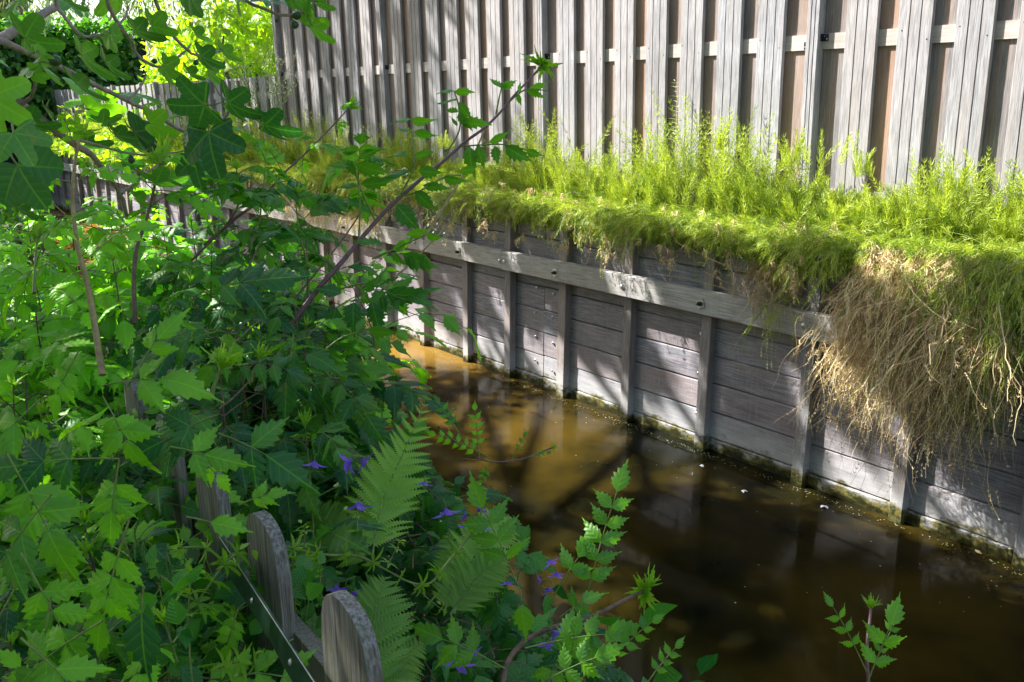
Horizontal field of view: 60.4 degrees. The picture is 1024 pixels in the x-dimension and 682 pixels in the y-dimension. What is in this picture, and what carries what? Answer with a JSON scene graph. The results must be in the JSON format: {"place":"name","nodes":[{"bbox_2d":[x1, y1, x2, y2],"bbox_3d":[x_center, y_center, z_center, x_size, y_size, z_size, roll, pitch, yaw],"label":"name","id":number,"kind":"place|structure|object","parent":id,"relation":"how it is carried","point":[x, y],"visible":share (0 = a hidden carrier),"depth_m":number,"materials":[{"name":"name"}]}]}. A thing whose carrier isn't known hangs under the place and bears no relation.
{"place":"outdoors","nodes":[
{"label":"outdoors","id":0,"kind":"place"},
{"bbox_2d":[28,0,271,57],"label":"sky","id":1,"kind":"structure","parent":0,"point":[95,2],"materials":[{"name":"white"}]},
{"bbox_2d":[2,214,430,676],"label":"bank","id":2,"kind":"structure","parent":0,"point":[20,242],"depth_m":9.37,"materials":[{"name":"soil"}]},
{"bbox_2d":[0,161,51,285],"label":"bank hedge","id":3,"kind":"object","parent":2,"relation":"on","point":[9,215],"visible":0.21,"depth_m":9.00,"materials":[{"name":"green plant"}]},
{"bbox_2d":[0,10,149,164],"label":"ivy hedge","id":4,"kind":"object","parent":2,"relation":"on","point":[14,61],"visible":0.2,"depth_m":15.82,"materials":[{"name":"green plant"}]},
{"bbox_2d":[0,0,335,220],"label":"fig tree","id":5,"kind":"object","parent":2,"relation":"on","point":[32,174],"visible":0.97,"depth_m":1.76,"materials":[{"name":"green plant"}]},
{"bbox_2d":[124,378,382,681],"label":"picket fence","id":6,"kind":"object","parent":2,"relation":"on","point":[347,648],"visible":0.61,"depth_m":1.01,"materials":[{"name":"grey wood"}]},
{"bbox_2d":[218,536,315,681],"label":"metal strip","id":7,"kind":"object","parent":6,"relation":"attached to","point":[296,669],"visible":0.92,"depth_m":0.87,"materials":[{"name":"metal"}]},
{"bbox_2d":[167,483,490,681],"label":"cleavers","id":8,"kind":"object","parent":6,"relation":"attached to","point":[225,562],"visible":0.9,"depth_m":1.01,"materials":[{"name":"green plant"}]},
{"bbox_2d":[0,265,717,681],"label":"leaves","id":9,"kind":"object","parent":2,"relation":"on","point":[516,669],"visible":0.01,"depth_m":1.72,"materials":[{"name":"green plant"}]},
{"bbox_2d":[115,540,337,681],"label":"groundcover weed","id":10,"kind":"object","parent":9,"relation":"on","point":[303,575],"visible":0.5,"depth_m":1.03,"materials":[{"name":"green plant"}]},
{"bbox_2d":[0,45,562,681],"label":"vine thicket","id":11,"kind":"object","parent":9,"relation":"on","point":[264,399],"visible":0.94,"depth_m":1.56,"materials":[{"name":"green plant"}]},
{"bbox_2d":[425,395,558,483],"bbox_3d":[-0.031,0.189,1.738,0.275,0.185,0.068,-4,15,-12],"label":"vine spray","id":12,"kind":"object","parent":11,"relation":"attached to","point":[442,432],"visible":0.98,"depth_m":1.72,"materials":[{"name":"green plant"}]},
{"bbox_2d":[409,459,684,681],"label":"vine twig","id":13,"kind":"object","parent":9,"relation":"on","point":[583,650],"visible":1,"depth_m":1.25,"materials":[{"name":"green plant"}]},
{"bbox_2d":[823,591,906,681],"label":"vine sprout","id":14,"kind":"object","parent":9,"relation":"on","point":[894,612],"visible":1,"depth_m":1.36,"materials":[{"name":"green plant"}]},
{"bbox_2d":[304,401,432,568],"bbox_3d":[-0.256,0.229,1.546,0.246,0.279,0.394,-12,19,-37],"label":"fern","id":15,"kind":"object","parent":2,"relation":"on","point":[386,491],"visible":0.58,"depth_m":1.45,"materials":[{"name":"green plant"}]},
{"bbox_2d":[353,574,426,681],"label":"fern","id":16,"kind":"object","parent":2,"relation":"on","point":[399,662],"visible":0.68,"depth_m":1.16,"materials":[{"name":"green plant"}]},
{"bbox_2d":[284,411,626,681],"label":"clematis","id":17,"kind":"object","parent":2,"relation":"on","point":[438,519],"visible":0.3,"depth_m":1.56,"materials":[{"name":"green plant"}]},
{"bbox_2d":[431,507,519,614],"bbox_3d":[-0.057,0.374,1.524,0.205,0.113,0.135,-12,19,-37],"label":"fern","id":18,"kind":"object","parent":2,"relation":"on","point":[473,575],"visible":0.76,"depth_m":1.49,"materials":[{"name":"green plant"}]},
{"bbox_2d":[51,125,971,352],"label":"bank","id":19,"kind":"structure","parent":0,"point":[546,238],"depth_m":5.24,"materials":[{"name":"soil"}]},
{"bbox_2d":[0,0,210,83],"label":"willow tree","id":20,"kind":"object","parent":19,"relation":"on","point":[4,4],"visible":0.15,"depth_m":22.33,"materials":[{"name":"green plant"}]},
{"bbox_2d":[46,101,257,183],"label":"leafy weed bank","id":21,"kind":"structure","parent":19,"relation":"on","point":[64,147],"depth_m":11.36,"materials":[{"name":"green plant"}]},
{"bbox_2d":[50,76,280,144],"bbox_3d":[-5.194,-3.110,12.156,0.077,0.850,9.561,-12,19,-37],"label":"board fence","id":22,"kind":"object","parent":19,"relation":"on","point":[158,92],"visible":0.32,"depth_m":10.89,"materials":[{"name":"grey wood"}]},
{"bbox_2d":[131,0,375,132],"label":"bright shrub","id":23,"kind":"object","parent":19,"relation":"on","point":[251,36],"visible":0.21,"depth_m":11.88,"materials":[{"name":"green plant"}]},
{"bbox_2d":[218,35,296,111],"bbox_3d":[-2.421,-2.499,8.284,0.591,0.680,1.739,-12,19,-37],"label":"pale tall weed","id":24,"kind":"object","parent":19,"relation":"on","point":[268,88],"visible":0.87,"depth_m":8.09,"materials":[{"name":"green plant"}]},
{"bbox_2d":[370,164,511,255],"bbox_3d":[-0.550,-0.876,5.812,0.430,0.611,1.638,-9,17,-30],"label":"pale weed clump","id":25,"kind":"object","parent":19,"relation":"on","point":[437,212],"visible":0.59,"depth_m":5.62,"materials":[{"name":"green plant"}]},
{"bbox_2d":[51,86,1023,415],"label":"horsetail ground cover","id":26,"kind":"object","parent":19,"relation":"on","point":[949,220],"visible":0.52,"depth_m":4.18,"materials":[{"name":"green plant"}]},
{"bbox_2d":[394,125,413,149],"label":"horsetail plant","id":27,"kind":"object","parent":26,"relation":"on","point":[406,145],"visible":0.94,"depth_m":6.42,"materials":[{"name":"green plant"}]},
{"bbox_2d":[436,129,455,149],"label":"horsetail plant","id":28,"kind":"object","parent":26,"relation":"on","point":[446,145],"visible":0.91,"depth_m":6.04,"materials":[{"name":"green plant"}]},
{"bbox_2d":[441,189,842,308],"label":"green ledge stalks","id":29,"kind":"object","parent":26,"relation":"on","point":[803,249],"visible":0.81,"depth_m":4.12,"materials":[{"name":"green plant"}]},
{"bbox_2d":[668,80,681,142],"bbox_3d":[0.840,-1.173,4.498,0.103,0.315,0.109,-12,19,-37],"label":"willowherb","id":30,"kind":"object","parent":26,"relation":"on","point":[675,86],"visible":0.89,"depth_m":4.50,"materials":[{"name":"green plant"}]},
{"bbox_2d":[687,239,703,284],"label":"hanging shoot","id":31,"kind":"object","parent":26,"relation":"hanging from","point":[695,261],"visible":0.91,"depth_m":4.11,"materials":[{"name":"green plant"}]},
{"bbox_2d":[714,111,744,148],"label":"horsetail plant","id":32,"kind":"object","parent":26,"relation":"on","point":[718,139],"visible":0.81,"depth_m":4.24,"materials":[{"name":"green plant"}]},
{"bbox_2d":[722,258,738,290],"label":"hanging shoot","id":33,"kind":"object","parent":26,"relation":"hanging from","point":[729,276],"visible":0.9,"depth_m":3.97,"materials":[{"name":"green plant"}]},
{"bbox_2d":[774,131,804,170],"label":"horsetail plant","id":34,"kind":"object","parent":26,"relation":"on","point":[787,161],"visible":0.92,"depth_m":3.95,"materials":[{"name":"green plant"}]},
{"bbox_2d":[790,127,851,164],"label":"horsetail plant","id":35,"kind":"object","parent":26,"relation":"on","point":[795,155],"visible":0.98,"depth_m":3.87,"materials":[{"name":"green plant"}]},
{"bbox_2d":[850,129,875,177],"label":"horsetail plant","id":36,"kind":"object","parent":26,"relation":"on","point":[859,166],"visible":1,"depth_m":3.70,"materials":[{"name":"green plant"}]},
{"bbox_2d":[942,148,1002,191],"bbox_3d":[1.772,-0.661,3.387,0.215,0.163,0.149,6,17,24],"label":"horsetail plant","id":37,"kind":"object","parent":26,"relation":"on","point":[953,179],"visible":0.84,"depth_m":3.38,"materials":[{"name":"green plant"}]},
{"bbox_2d":[361,179,840,303],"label":"dead ledge stalks","id":38,"kind":"object","parent":19,"relation":"on","point":[523,239],"visible":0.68,"depth_m":4.44,"materials":[{"name":"plant"}]},
{"bbox_2d":[271,0,1023,214],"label":"board fence","id":39,"kind":"object","parent":19,"relation":"on","point":[892,81],"visible":0.68,"depth_m":4.60,"materials":[{"name":"grey wood"}]},
{"bbox_2d":[39,207,1023,681],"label":"water","id":40,"kind":"structure","parent":0,"point":[755,569],"depth_m":3.35,"materials":[{"name":"brown liquid"}]},
{"bbox_2d":[50,152,1023,570],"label":"retaining wall","id":41,"kind":"structure","parent":40,"relation":"in","point":[648,344],"depth_m":4.42,"materials":[{"name":"grey wood"}]},
{"bbox_2d":[267,177,388,236],"bbox_3d":[-1.559,-1.060,7.126,0.359,0.534,2.111,-12,19,-37],"label":"dead horsetail fringe","id":42,"kind":"object","parent":41,"relation":"hanging from","point":[286,209],"visible":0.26,"depth_m":6.88,"materials":[{"name":"plant"}]},
{"bbox_2d":[279,189,385,248],"bbox_3d":[-1.482,-1.028,7.060,0.225,0.480,1.810,-12,19,-37],"label":"green horsetail fringe","id":43,"kind":"object","parent":41,"relation":"hanging from","point":[350,215],"visible":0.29,"depth_m":6.69,"materials":[{"name":"green plant"}]},
{"bbox_2d":[512,192,574,245],"bbox_3d":[0.168,-0.684,4.928,0.038,0.272,0.533,-12,19,-37],"label":"hanging sprig","id":44,"kind":"object","parent":41,"relation":"hanging from","point":[544,237],"visible":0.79,"depth_m":4.92,"materials":[{"name":"green plant"}]},
{"bbox_2d":[662,239,770,306],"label":"dry stalks","id":45,"kind":"object","parent":41,"relation":"attached to","point":[727,282],"visible":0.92,"depth_m":3.90,"materials":[{"name":"plant"}]},
{"bbox_2d":[733,270,800,370],"bbox_3d":[1.142,-0.078,3.866,0.131,0.500,0.316,-12,19,-37],"label":"green horsetail tuft","id":46,"kind":"object","parent":41,"relation":"on","point":[770,317],"visible":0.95,"depth_m":3.82,"materials":[{"name":"green plant"}]},
{"bbox_2d":[731,245,850,334],"bbox_3d":[1.167,-0.191,3.761,0.219,0.390,0.666,-12,19,-37],"label":"dead horsetail tuft","id":47,"kind":"object","parent":41,"relation":"on","point":[770,280],"visible":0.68,"depth_m":3.84,"materials":[{"name":"plant"}]},
{"bbox_2d":[772,228,1023,532],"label":"dead horsetail","id":48,"kind":"object","parent":41,"relation":"hanging from","point":[858,311],"visible":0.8,"depth_m":3.18},
{"bbox_2d":[835,257,1023,455],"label":"green horsetail","id":49,"kind":"object","parent":41,"relation":"hanging from","point":[1009,300],"visible":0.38,"depth_m":3.06},
{"bbox_2d":[401,341,1023,611],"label":"floating specks","id":50,"kind":"object","parent":40,"relation":"on","point":[783,484],"visible":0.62,"depth_m":3.86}
]}

